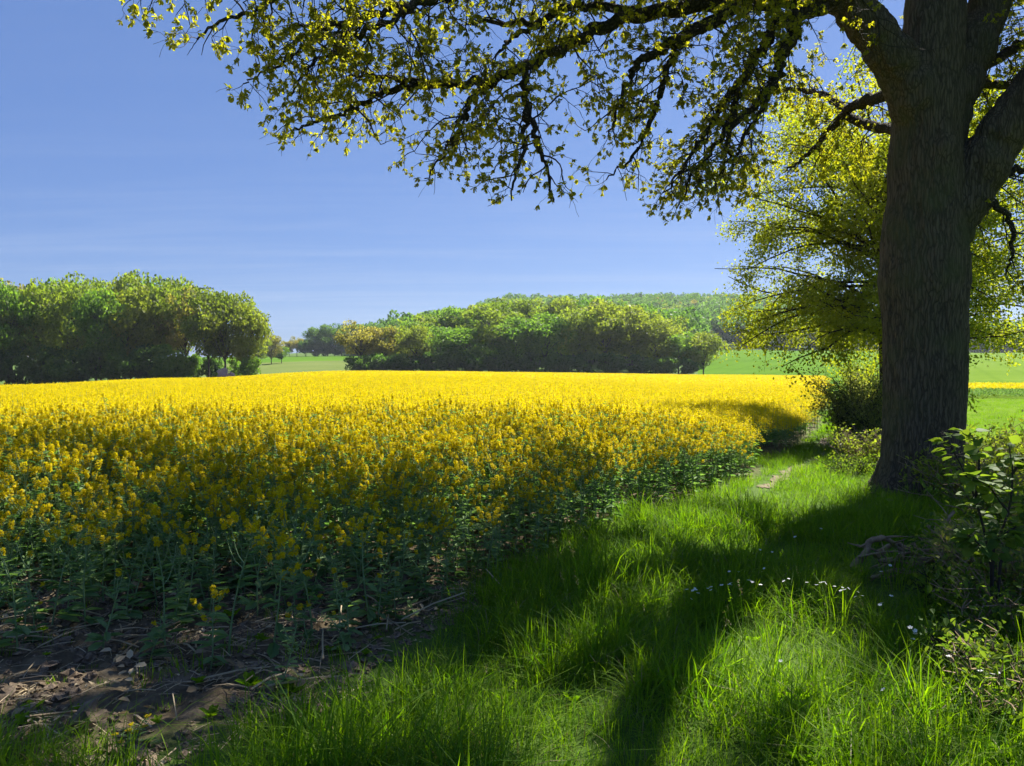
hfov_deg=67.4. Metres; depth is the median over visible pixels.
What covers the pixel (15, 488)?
rapeseed plant
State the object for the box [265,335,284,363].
broadleaf tree
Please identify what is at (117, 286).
broadleaf tree
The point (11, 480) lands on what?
rapeseed plant
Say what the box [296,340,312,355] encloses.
understorey bush
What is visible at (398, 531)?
rapeseed plant
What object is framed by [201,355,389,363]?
cereal field
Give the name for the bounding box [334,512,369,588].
rapeseed plant
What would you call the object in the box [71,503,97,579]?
rapeseed plant
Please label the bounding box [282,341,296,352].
broadleaf tree
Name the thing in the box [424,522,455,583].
rapeseed plant
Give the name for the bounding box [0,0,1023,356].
sky
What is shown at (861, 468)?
hedge bush
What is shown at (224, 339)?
broadleaf tree
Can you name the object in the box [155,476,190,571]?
rapeseed plant
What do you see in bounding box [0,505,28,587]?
rapeseed plant
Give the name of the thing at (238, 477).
rapeseed plant
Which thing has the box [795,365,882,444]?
hedge bush
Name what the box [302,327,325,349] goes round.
broadleaf tree
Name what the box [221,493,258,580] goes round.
rapeseed plant
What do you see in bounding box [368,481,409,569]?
rapeseed plant
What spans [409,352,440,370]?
understorey bush
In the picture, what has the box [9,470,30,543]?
rapeseed plant
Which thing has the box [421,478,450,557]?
rapeseed plant
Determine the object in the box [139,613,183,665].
rapeseed plant
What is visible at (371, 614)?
rapeseed plant
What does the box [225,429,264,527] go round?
rapeseed plant
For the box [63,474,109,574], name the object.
rapeseed plant
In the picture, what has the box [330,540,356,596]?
rapeseed plant
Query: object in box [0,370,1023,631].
rapeseed crop
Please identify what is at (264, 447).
rapeseed plant
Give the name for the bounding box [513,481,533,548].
rapeseed plant
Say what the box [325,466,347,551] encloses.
rapeseed plant
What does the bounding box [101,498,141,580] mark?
rapeseed plant
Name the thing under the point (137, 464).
rapeseed plant
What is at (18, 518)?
rapeseed plant
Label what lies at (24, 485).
rapeseed plant
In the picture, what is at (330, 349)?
understorey bush
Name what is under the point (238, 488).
rapeseed plant
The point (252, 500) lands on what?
rapeseed plant
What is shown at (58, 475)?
rapeseed plant
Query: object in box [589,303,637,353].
broadleaf tree
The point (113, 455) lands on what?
rapeseed plant
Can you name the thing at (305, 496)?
rapeseed plant
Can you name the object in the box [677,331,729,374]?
broadleaf tree
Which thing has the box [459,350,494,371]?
understorey bush
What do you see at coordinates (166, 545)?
rapeseed plant
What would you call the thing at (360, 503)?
rapeseed plant
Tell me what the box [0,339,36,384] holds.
understorey bush
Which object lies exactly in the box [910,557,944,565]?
fallen branch
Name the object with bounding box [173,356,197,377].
understorey bush
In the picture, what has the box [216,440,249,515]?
rapeseed plant
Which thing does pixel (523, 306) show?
broadleaf tree
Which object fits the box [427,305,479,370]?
broadleaf tree
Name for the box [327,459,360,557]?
rapeseed plant
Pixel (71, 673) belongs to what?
soil litter
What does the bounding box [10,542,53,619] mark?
rapeseed plant
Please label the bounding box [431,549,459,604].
rapeseed plant
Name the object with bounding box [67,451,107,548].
rapeseed plant
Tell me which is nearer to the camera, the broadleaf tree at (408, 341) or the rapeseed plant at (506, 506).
the rapeseed plant at (506, 506)
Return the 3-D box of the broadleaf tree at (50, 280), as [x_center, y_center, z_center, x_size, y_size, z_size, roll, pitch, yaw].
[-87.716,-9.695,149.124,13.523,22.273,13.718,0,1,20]
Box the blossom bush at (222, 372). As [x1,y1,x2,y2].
[216,368,234,376]
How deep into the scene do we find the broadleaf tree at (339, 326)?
347.01 m
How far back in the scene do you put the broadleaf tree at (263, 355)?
224.48 m
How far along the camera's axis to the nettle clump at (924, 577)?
5.26 m
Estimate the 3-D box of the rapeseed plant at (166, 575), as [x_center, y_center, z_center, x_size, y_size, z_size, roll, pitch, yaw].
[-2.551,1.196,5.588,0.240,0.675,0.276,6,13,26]
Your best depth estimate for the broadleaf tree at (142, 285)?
152.31 m
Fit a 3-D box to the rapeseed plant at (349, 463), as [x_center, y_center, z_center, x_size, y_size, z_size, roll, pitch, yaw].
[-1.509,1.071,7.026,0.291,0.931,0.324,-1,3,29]
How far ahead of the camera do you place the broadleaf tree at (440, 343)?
157.75 m
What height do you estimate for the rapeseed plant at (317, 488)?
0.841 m
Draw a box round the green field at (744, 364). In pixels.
[698,349,878,404]
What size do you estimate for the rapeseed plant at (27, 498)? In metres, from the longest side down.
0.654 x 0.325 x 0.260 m
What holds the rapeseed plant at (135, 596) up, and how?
on the ground at (208, 699)
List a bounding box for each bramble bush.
[878,456,1023,528]
[893,501,1023,580]
[896,440,1023,502]
[905,508,1023,606]
[919,544,1023,642]
[919,605,1023,735]
[964,415,1023,470]
[965,409,1023,474]
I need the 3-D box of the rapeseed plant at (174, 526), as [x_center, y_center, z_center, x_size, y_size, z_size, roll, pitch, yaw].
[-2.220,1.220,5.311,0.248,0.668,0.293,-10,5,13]
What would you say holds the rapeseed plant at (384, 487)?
on the ground at (208, 699)
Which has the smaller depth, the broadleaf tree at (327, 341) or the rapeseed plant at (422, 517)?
the rapeseed plant at (422, 517)
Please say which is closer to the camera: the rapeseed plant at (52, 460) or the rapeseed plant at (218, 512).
the rapeseed plant at (218, 512)
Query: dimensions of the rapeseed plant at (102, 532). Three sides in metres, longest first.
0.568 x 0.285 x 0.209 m
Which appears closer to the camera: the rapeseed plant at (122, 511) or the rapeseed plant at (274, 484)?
the rapeseed plant at (122, 511)
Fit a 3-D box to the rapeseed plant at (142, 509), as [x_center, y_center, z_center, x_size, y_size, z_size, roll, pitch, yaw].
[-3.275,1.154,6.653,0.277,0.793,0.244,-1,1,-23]
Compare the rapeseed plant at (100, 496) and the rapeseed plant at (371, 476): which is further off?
the rapeseed plant at (371, 476)
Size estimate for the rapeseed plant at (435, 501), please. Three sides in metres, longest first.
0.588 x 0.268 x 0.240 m
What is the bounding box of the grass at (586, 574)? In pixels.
[0,398,1023,765]
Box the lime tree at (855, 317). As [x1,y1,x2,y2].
[692,45,1023,412]
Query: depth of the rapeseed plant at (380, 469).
6.39 m
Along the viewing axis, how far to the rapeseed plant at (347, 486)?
6.10 m
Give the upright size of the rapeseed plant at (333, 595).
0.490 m
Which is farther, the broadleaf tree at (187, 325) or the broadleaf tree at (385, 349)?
the broadleaf tree at (385, 349)
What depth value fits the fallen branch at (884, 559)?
6.05 m
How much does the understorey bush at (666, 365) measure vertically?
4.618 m
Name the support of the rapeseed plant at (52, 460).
on the ground at (208, 699)
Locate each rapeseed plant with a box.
[0,422,31,527]
[0,443,32,536]
[0,448,29,531]
[0,456,41,551]
[0,472,24,558]
[0,479,47,577]
[0,487,25,560]
[0,490,22,556]
[0,496,34,566]
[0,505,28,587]
[0,510,22,584]
[0,519,25,610]
[0,547,33,651]
[1,477,38,556]
[4,444,48,567]
[6,494,42,576]
[6,591,42,643]
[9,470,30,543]
[9,489,52,577]
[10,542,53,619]
[12,452,43,544]
[12,576,48,642]
[14,429,53,536]
[14,451,56,536]
[21,427,64,537]
[23,513,54,583]
[29,490,63,569]
[31,467,65,555]
[32,436,75,540]
[34,503,74,568]
[35,443,78,563]
[35,508,63,582]
[35,512,68,590]
[36,465,84,569]
[38,445,79,549]
[39,440,83,553]
[39,450,74,546]
[39,496,75,593]
[40,450,64,518]
[41,512,76,589]
[43,522,84,624]
[44,482,76,560]
[48,453,82,547]
[49,521,91,614]
[60,488,86,575]
[60,489,103,568]
[60,525,107,628]
[62,482,108,576]
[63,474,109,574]
[63,531,103,612]
[64,520,103,593]
[65,471,102,561]
[65,520,102,597]
[66,513,100,586]
[67,450,106,536]
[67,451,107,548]
[68,500,99,568]
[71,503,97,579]
[72,519,110,597]
[76,450,112,546]
[76,485,109,556]
[82,442,128,518]
[82,483,124,565]
[83,471,113,548]
[84,482,122,565]
[84,568,143,650]
[85,492,121,583]
[85,524,120,600]
[86,519,124,586]
[90,468,112,546]
[92,440,137,537]
[94,507,136,601]
[97,499,127,578]
[99,450,150,564]
[100,499,140,592]
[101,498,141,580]
[105,503,137,569]
[106,462,149,561]
[107,457,150,555]
[109,451,158,550]
[109,460,141,546]
[111,478,160,563]
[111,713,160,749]
[112,476,156,578]
[115,449,152,546]
[116,497,161,582]
[116,538,150,619]
[117,443,148,531]
[120,469,149,554]
[120,535,153,612]
[122,448,160,540]
[124,463,168,576]
[125,471,162,567]
[132,466,166,560]
[133,518,172,606]
[136,473,169,562]
[139,527,187,652]
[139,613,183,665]
[141,496,178,595]
[144,466,192,569]
[144,510,196,606]
[145,458,183,555]
[146,444,179,526]
[147,443,174,539]
[147,503,180,588]
[153,482,190,573]
[155,464,198,562]
[155,465,191,569]
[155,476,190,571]
[155,499,179,574]
[161,508,196,583]
[161,512,215,599]
[161,562,194,627]
[163,460,198,543]
[164,489,198,563]
[165,545,195,611]
[166,452,190,523]
[169,444,202,533]
[169,532,209,626]
[171,438,203,512]
[171,533,206,617]
[172,474,208,546]
[174,434,209,536]
[176,450,209,553]
[179,442,221,562]
[186,477,222,565]
[187,513,223,602]
[190,461,229,553]
[190,585,229,671]
[193,495,237,581]
[194,438,223,522]
[194,496,229,581]
[195,444,226,537]
[195,465,220,529]
[195,481,233,576]
[195,537,233,616]
[197,471,232,560]
[200,479,234,572]
[203,442,244,546]
[203,494,286,655]
[208,435,247,542]
[209,483,243,565]
[210,458,240,550]
[213,463,243,557]
[214,526,242,593]
[215,484,258,575]
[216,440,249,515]
[218,474,255,563]
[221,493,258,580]
[223,464,249,546]
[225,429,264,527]
[227,516,255,592]
[230,445,262,532]
[231,470,257,562]
[231,502,269,595]
[232,456,265,548]
[233,460,259,542]
[235,490,267,582]
[236,519,287,616]
[238,474,274,565]
[239,524,293,610]
[245,486,268,557]
[246,480,275,567]
[248,465,280,555]
[249,518,287,590]
[250,454,285,552]
[251,428,296,550]
[254,519,300,658]
[255,487,325,639]
[258,455,285,551]
[258,530,293,607]
[259,460,290,537]
[260,459,304,561]
[261,444,293,512]
[261,483,293,577]
[265,623,302,698]
[267,482,300,570]
[270,486,294,560]
[272,450,293,532]
[273,459,305,551]
[274,479,308,580]
[275,468,304,548]
[275,474,319,554]
[279,448,311,552]
[279,562,313,630]
[281,470,313,554]
[284,451,315,556]
[285,437,320,537]
[285,511,323,598]
[285,594,322,646]
[286,478,325,551]
[286,515,318,579]
[287,455,325,528]
[288,481,324,570]
[292,489,323,569]
[293,442,332,554]
[293,499,339,582]
[295,449,325,523]
[295,530,344,608]
[302,502,334,579]
[303,478,337,576]
[315,559,362,625]
[318,443,345,542]
[320,475,356,563]
[321,463,364,566]
[321,541,356,603]
[321,611,352,650]
[324,487,366,571]
[324,493,351,560]
[325,442,365,544]
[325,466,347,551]
[325,468,366,567]
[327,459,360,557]
[327,554,353,613]
[330,451,354,540]
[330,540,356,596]
[331,574,368,645]
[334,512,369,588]
[335,464,366,548]
[335,499,355,573]
[339,455,369,536]
[339,481,381,579]
[340,465,364,546]
[344,501,383,624]
[346,474,377,551]
[352,514,379,581]
[353,489,383,574]
[356,465,382,546]
[361,457,390,556]
[363,549,393,608]
[364,526,401,593]
[364,572,399,626]
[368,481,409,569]
[369,460,406,548]
[373,569,401,617]
[374,481,407,567]
[374,521,401,577]
[375,449,409,541]
[375,465,416,552]
[375,478,404,563]
[377,567,409,619]
[380,447,410,551]
[382,522,412,586]
[383,500,418,568]
[385,440,411,530]
[386,447,416,540]
[388,527,418,596]
[389,530,422,581]
[389,589,418,615]
[392,462,416,540]
[392,464,434,561]
[398,474,437,558]
[401,495,434,565]
[402,456,433,548]
[405,554,434,598]
[406,487,428,552]
[408,517,430,579]
[408,549,436,598]
[411,498,434,558]
[413,513,452,585]
[414,464,452,543]
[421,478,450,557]
[421,496,448,561]
[421,497,453,571]
[423,465,457,546]
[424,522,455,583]
[426,464,458,549]
[431,532,458,586]
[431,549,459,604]
[435,505,465,564]
[439,519,468,580]
[441,482,478,557]
[444,497,473,570]
[452,471,478,537]
[452,487,476,556]
[452,517,475,573]
[462,474,493,547]
[465,502,498,567]
[467,521,487,562]
[475,528,502,583]
[477,469,505,549]
[478,475,515,547]
[479,510,503,565]
[481,515,511,570]
[482,496,508,561]
[483,495,508,546]
[486,498,511,554]
[488,532,506,579]
[501,512,518,557]
[506,485,545,555]
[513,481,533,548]
[520,493,552,550]
[525,508,551,558]
[529,491,551,544]
[534,486,561,549]
[567,461,599,531]
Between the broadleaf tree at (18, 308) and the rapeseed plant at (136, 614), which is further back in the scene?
the broadleaf tree at (18, 308)
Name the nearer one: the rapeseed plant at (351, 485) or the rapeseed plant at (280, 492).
the rapeseed plant at (280, 492)
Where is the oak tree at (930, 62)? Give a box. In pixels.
[116,0,1023,501]
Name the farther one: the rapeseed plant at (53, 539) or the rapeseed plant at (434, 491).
the rapeseed plant at (434, 491)
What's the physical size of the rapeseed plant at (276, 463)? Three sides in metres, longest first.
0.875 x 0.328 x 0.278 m
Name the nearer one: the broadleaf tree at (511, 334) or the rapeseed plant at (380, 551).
the rapeseed plant at (380, 551)
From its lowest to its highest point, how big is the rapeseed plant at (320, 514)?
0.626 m
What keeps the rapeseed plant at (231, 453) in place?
on the ground at (208, 699)
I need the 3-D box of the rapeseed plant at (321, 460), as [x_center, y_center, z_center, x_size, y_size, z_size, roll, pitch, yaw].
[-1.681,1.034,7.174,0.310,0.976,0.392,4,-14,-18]
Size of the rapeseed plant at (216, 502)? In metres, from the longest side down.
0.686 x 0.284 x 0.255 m
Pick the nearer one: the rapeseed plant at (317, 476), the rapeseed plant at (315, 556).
the rapeseed plant at (315, 556)
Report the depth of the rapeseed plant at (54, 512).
6.11 m
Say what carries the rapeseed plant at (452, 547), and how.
on the ground at (208, 699)
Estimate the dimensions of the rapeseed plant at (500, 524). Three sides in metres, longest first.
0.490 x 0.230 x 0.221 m
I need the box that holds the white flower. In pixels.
[881,687,912,724]
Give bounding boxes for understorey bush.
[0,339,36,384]
[19,344,68,383]
[41,350,89,383]
[69,345,112,380]
[99,348,144,379]
[127,344,161,378]
[144,343,191,377]
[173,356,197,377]
[187,353,207,377]
[202,356,223,376]
[227,359,241,375]
[239,356,261,375]
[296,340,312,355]
[310,344,321,355]
[315,343,329,355]
[326,342,340,355]
[334,344,351,355]
[343,355,372,370]
[367,352,397,370]
[386,352,411,370]
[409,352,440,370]
[431,351,464,370]
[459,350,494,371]
[488,350,520,371]
[511,351,541,371]
[539,353,574,371]
[567,350,596,372]
[597,352,625,372]
[623,354,656,373]
[652,356,679,373]
[678,357,702,373]
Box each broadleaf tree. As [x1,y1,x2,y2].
[0,277,73,358]
[0,278,51,379]
[0,280,46,361]
[29,277,81,337]
[33,279,107,365]
[59,271,115,379]
[63,287,132,380]
[97,284,168,378]
[104,272,142,378]
[116,269,193,351]
[127,280,158,360]
[154,285,204,375]
[155,280,196,375]
[179,289,236,376]
[187,285,260,367]
[225,302,274,361]
[254,339,272,366]
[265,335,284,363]
[273,347,290,362]
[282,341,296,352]
[287,336,303,350]
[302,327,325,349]
[313,324,339,354]
[325,323,351,355]
[333,318,386,356]
[348,324,361,355]
[362,323,383,342]
[366,325,401,370]
[381,325,414,360]
[386,321,421,368]
[393,324,434,369]
[404,312,459,362]
[415,324,463,353]
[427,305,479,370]
[437,327,500,370]
[456,303,525,370]
[459,304,501,328]
[476,296,532,348]
[483,315,543,371]
[507,311,580,371]
[509,297,559,361]
[534,296,589,355]
[547,307,608,371]
[561,294,611,350]
[571,298,647,361]
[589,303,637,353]
[596,310,663,364]
[617,307,666,359]
[627,316,684,373]
[646,315,694,355]
[657,331,700,373]
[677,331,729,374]
[1010,334,1023,350]
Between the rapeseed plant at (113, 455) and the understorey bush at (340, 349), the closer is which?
the rapeseed plant at (113, 455)
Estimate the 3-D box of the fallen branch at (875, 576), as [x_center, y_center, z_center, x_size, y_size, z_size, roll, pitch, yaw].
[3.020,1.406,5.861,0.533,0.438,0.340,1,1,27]
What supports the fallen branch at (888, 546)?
on the ground at (208, 699)
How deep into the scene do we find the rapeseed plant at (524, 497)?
6.81 m
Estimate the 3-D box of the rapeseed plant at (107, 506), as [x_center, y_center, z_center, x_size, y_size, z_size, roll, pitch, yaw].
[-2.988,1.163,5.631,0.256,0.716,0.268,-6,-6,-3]
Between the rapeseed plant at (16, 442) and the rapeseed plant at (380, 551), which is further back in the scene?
the rapeseed plant at (16, 442)
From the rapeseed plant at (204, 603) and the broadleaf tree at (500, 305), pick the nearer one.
the rapeseed plant at (204, 603)
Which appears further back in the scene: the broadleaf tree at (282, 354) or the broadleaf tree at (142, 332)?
the broadleaf tree at (282, 354)
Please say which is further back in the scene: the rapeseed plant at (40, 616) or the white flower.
the rapeseed plant at (40, 616)
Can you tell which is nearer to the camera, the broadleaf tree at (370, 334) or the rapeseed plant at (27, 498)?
the rapeseed plant at (27, 498)
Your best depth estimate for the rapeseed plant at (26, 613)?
4.56 m
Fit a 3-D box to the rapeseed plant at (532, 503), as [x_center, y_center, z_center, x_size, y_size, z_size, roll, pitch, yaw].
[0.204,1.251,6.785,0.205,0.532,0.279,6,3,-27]
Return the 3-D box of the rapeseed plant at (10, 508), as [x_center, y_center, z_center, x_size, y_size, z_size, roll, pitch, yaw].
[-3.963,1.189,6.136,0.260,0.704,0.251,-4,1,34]
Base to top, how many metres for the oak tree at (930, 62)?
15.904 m
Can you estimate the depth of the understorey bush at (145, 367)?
117.92 m
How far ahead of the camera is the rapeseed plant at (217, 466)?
6.34 m
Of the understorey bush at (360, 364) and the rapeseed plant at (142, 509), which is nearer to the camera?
the rapeseed plant at (142, 509)
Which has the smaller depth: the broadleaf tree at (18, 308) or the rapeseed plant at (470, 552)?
the rapeseed plant at (470, 552)
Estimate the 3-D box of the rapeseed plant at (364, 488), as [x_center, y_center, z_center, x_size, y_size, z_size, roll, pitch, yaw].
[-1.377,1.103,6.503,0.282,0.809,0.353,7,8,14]
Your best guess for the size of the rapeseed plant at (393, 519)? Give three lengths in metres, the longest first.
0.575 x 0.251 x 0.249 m
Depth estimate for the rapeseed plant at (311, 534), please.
6.17 m
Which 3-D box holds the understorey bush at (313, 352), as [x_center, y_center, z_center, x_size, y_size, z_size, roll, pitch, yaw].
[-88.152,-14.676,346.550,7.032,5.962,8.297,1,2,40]
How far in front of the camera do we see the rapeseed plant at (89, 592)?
5.03 m
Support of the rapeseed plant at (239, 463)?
on the ground at (208, 699)
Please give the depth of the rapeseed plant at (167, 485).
5.97 m
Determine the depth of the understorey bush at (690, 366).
154.34 m
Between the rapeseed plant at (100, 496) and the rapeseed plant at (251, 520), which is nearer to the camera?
the rapeseed plant at (100, 496)
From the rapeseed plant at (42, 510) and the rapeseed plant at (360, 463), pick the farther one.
the rapeseed plant at (360, 463)
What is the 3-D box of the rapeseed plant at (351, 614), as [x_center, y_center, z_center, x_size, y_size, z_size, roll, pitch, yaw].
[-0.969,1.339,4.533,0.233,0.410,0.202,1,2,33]
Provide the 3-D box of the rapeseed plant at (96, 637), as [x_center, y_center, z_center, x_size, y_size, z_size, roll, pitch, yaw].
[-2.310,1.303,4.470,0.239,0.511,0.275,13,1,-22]
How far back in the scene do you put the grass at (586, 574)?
3.97 m
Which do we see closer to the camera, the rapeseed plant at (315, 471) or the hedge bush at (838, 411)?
the rapeseed plant at (315, 471)
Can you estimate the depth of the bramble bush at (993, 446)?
10.81 m
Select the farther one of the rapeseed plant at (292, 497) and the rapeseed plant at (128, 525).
the rapeseed plant at (292, 497)
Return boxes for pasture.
[966,352,1023,448]
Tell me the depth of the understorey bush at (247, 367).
121.22 m
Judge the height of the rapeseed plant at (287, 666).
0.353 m
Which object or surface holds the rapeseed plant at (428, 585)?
on the ground at (208, 699)
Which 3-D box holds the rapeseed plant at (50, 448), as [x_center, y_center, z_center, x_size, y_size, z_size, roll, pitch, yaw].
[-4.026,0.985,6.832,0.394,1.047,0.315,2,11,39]
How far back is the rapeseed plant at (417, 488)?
6.45 m
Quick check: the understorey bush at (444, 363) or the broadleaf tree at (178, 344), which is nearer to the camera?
the broadleaf tree at (178, 344)
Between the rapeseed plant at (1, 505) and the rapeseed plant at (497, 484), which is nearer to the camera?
the rapeseed plant at (1, 505)
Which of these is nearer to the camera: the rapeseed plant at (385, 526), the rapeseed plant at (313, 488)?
the rapeseed plant at (385, 526)
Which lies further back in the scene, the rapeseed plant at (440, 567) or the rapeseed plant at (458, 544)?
the rapeseed plant at (458, 544)
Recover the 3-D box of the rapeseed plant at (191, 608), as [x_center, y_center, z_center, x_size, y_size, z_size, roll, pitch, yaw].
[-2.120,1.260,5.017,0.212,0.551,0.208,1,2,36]
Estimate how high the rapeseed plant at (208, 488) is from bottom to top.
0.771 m
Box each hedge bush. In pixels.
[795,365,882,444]
[811,450,879,478]
[816,424,881,454]
[826,422,881,466]
[827,364,878,410]
[834,386,882,446]
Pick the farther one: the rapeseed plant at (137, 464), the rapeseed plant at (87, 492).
the rapeseed plant at (137, 464)
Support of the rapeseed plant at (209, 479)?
on the ground at (208, 699)
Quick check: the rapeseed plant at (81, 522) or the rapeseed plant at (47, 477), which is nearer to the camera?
the rapeseed plant at (81, 522)
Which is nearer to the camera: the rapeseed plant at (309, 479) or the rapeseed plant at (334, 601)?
the rapeseed plant at (334, 601)
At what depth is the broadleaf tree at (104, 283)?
150.82 m
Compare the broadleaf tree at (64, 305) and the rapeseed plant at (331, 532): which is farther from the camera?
the broadleaf tree at (64, 305)
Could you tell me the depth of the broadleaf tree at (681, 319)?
181.42 m
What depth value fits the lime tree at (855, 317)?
21.34 m
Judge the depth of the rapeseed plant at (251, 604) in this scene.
5.07 m
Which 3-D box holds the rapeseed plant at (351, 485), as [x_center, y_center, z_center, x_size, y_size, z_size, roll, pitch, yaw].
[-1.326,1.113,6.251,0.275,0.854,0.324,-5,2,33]
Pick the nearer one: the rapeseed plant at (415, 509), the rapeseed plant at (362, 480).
the rapeseed plant at (415, 509)
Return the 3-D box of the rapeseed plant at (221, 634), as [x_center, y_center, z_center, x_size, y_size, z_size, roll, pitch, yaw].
[-1.523,1.108,4.368,0.382,0.921,0.302,7,1,-17]
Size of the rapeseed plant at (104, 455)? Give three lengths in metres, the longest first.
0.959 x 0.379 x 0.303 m
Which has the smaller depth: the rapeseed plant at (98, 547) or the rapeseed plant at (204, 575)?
the rapeseed plant at (204, 575)
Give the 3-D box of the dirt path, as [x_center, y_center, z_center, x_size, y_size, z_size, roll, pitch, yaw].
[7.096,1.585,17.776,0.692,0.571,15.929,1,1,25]
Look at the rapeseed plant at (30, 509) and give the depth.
5.88 m
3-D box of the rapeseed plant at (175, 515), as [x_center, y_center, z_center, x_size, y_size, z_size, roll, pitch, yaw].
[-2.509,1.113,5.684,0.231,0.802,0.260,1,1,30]
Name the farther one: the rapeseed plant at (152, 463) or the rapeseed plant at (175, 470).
the rapeseed plant at (152, 463)
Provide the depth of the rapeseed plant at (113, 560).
5.57 m
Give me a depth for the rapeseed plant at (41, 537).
5.61 m
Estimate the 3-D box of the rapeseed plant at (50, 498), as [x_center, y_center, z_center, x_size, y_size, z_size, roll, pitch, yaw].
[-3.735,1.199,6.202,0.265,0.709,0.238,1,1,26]
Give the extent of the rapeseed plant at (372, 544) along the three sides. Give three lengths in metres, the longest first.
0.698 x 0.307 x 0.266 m
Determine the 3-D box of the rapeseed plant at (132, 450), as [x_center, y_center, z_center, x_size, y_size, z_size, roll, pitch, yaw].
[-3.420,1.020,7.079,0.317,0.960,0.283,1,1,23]
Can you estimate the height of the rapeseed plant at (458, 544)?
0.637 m
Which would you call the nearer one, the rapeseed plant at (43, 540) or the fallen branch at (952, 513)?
the rapeseed plant at (43, 540)
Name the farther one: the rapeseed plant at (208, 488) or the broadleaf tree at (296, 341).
the broadleaf tree at (296, 341)
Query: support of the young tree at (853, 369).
on the ground at (208, 699)
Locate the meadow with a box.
[190,361,355,377]
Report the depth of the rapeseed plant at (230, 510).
6.26 m
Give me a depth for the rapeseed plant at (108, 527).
5.80 m
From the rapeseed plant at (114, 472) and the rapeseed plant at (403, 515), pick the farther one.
the rapeseed plant at (114, 472)
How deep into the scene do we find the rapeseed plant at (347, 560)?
6.11 m
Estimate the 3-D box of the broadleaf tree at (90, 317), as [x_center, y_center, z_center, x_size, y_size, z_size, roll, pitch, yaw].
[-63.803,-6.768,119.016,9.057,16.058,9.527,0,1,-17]
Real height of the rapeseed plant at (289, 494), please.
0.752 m
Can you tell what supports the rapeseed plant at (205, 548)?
on the ground at (208, 699)
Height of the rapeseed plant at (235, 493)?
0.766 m
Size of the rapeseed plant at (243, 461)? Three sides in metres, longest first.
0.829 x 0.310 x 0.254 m
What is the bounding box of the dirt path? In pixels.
[758,435,830,487]
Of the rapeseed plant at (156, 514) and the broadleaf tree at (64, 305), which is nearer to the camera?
the rapeseed plant at (156, 514)
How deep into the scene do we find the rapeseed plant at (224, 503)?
5.82 m
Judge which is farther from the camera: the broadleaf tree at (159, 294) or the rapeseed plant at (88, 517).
the broadleaf tree at (159, 294)
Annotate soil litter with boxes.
[0,560,520,765]
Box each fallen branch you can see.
[847,535,916,567]
[856,544,901,566]
[858,535,925,557]
[860,558,911,571]
[869,540,922,580]
[873,539,926,560]
[877,559,923,571]
[878,540,933,568]
[879,556,926,569]
[901,544,948,554]
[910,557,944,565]
[912,542,930,563]
[914,492,954,527]
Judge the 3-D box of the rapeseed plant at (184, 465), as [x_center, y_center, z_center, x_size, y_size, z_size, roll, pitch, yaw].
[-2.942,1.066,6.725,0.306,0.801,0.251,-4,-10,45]
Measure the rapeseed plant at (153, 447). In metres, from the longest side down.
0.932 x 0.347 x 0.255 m
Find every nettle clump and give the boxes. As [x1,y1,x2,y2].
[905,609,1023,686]
[907,547,1013,611]
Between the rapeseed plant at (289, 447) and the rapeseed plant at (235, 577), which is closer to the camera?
the rapeseed plant at (235, 577)
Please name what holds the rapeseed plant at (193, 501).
on the ground at (208, 699)
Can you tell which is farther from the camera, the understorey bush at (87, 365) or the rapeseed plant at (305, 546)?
the understorey bush at (87, 365)
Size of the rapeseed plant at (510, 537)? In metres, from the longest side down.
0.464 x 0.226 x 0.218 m
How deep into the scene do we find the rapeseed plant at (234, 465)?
6.85 m
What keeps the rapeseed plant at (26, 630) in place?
on the ground at (208, 699)
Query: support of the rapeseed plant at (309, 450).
on the ground at (208, 699)
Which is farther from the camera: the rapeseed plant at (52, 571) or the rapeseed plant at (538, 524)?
the rapeseed plant at (538, 524)
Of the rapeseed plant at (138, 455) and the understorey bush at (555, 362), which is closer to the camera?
the rapeseed plant at (138, 455)
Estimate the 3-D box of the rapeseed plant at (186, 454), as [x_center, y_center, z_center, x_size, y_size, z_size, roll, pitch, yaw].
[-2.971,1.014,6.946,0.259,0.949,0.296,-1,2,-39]
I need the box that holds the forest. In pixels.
[353,292,1023,365]
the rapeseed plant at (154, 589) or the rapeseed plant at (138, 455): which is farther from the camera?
the rapeseed plant at (138, 455)
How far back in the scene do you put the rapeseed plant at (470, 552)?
6.08 m
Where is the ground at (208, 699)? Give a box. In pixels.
[0,337,1023,765]
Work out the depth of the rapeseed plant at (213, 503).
5.81 m
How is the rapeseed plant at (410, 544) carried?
on the ground at (208, 699)
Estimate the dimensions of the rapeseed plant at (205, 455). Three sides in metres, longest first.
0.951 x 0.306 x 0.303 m
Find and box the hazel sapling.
[929,422,1023,602]
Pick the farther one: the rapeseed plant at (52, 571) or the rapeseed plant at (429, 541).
the rapeseed plant at (429, 541)
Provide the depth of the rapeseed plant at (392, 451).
7.03 m
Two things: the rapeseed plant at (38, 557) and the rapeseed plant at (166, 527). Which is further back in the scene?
the rapeseed plant at (38, 557)
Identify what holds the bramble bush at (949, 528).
on the ground at (208, 699)
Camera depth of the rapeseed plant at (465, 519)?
6.55 m
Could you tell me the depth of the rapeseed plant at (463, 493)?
6.71 m
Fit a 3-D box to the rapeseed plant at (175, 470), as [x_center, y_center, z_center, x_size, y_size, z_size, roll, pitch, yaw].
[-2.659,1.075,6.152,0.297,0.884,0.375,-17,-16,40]
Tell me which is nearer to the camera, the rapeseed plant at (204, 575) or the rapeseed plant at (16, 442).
the rapeseed plant at (204, 575)
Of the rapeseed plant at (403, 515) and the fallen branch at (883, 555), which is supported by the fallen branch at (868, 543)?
the fallen branch at (883, 555)
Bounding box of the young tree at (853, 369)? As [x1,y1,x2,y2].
[823,344,878,406]
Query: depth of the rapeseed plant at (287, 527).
6.16 m
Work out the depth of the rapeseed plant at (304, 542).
5.77 m
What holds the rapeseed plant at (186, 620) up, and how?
on the ground at (208, 699)
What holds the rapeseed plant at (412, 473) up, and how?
on the ground at (208, 699)

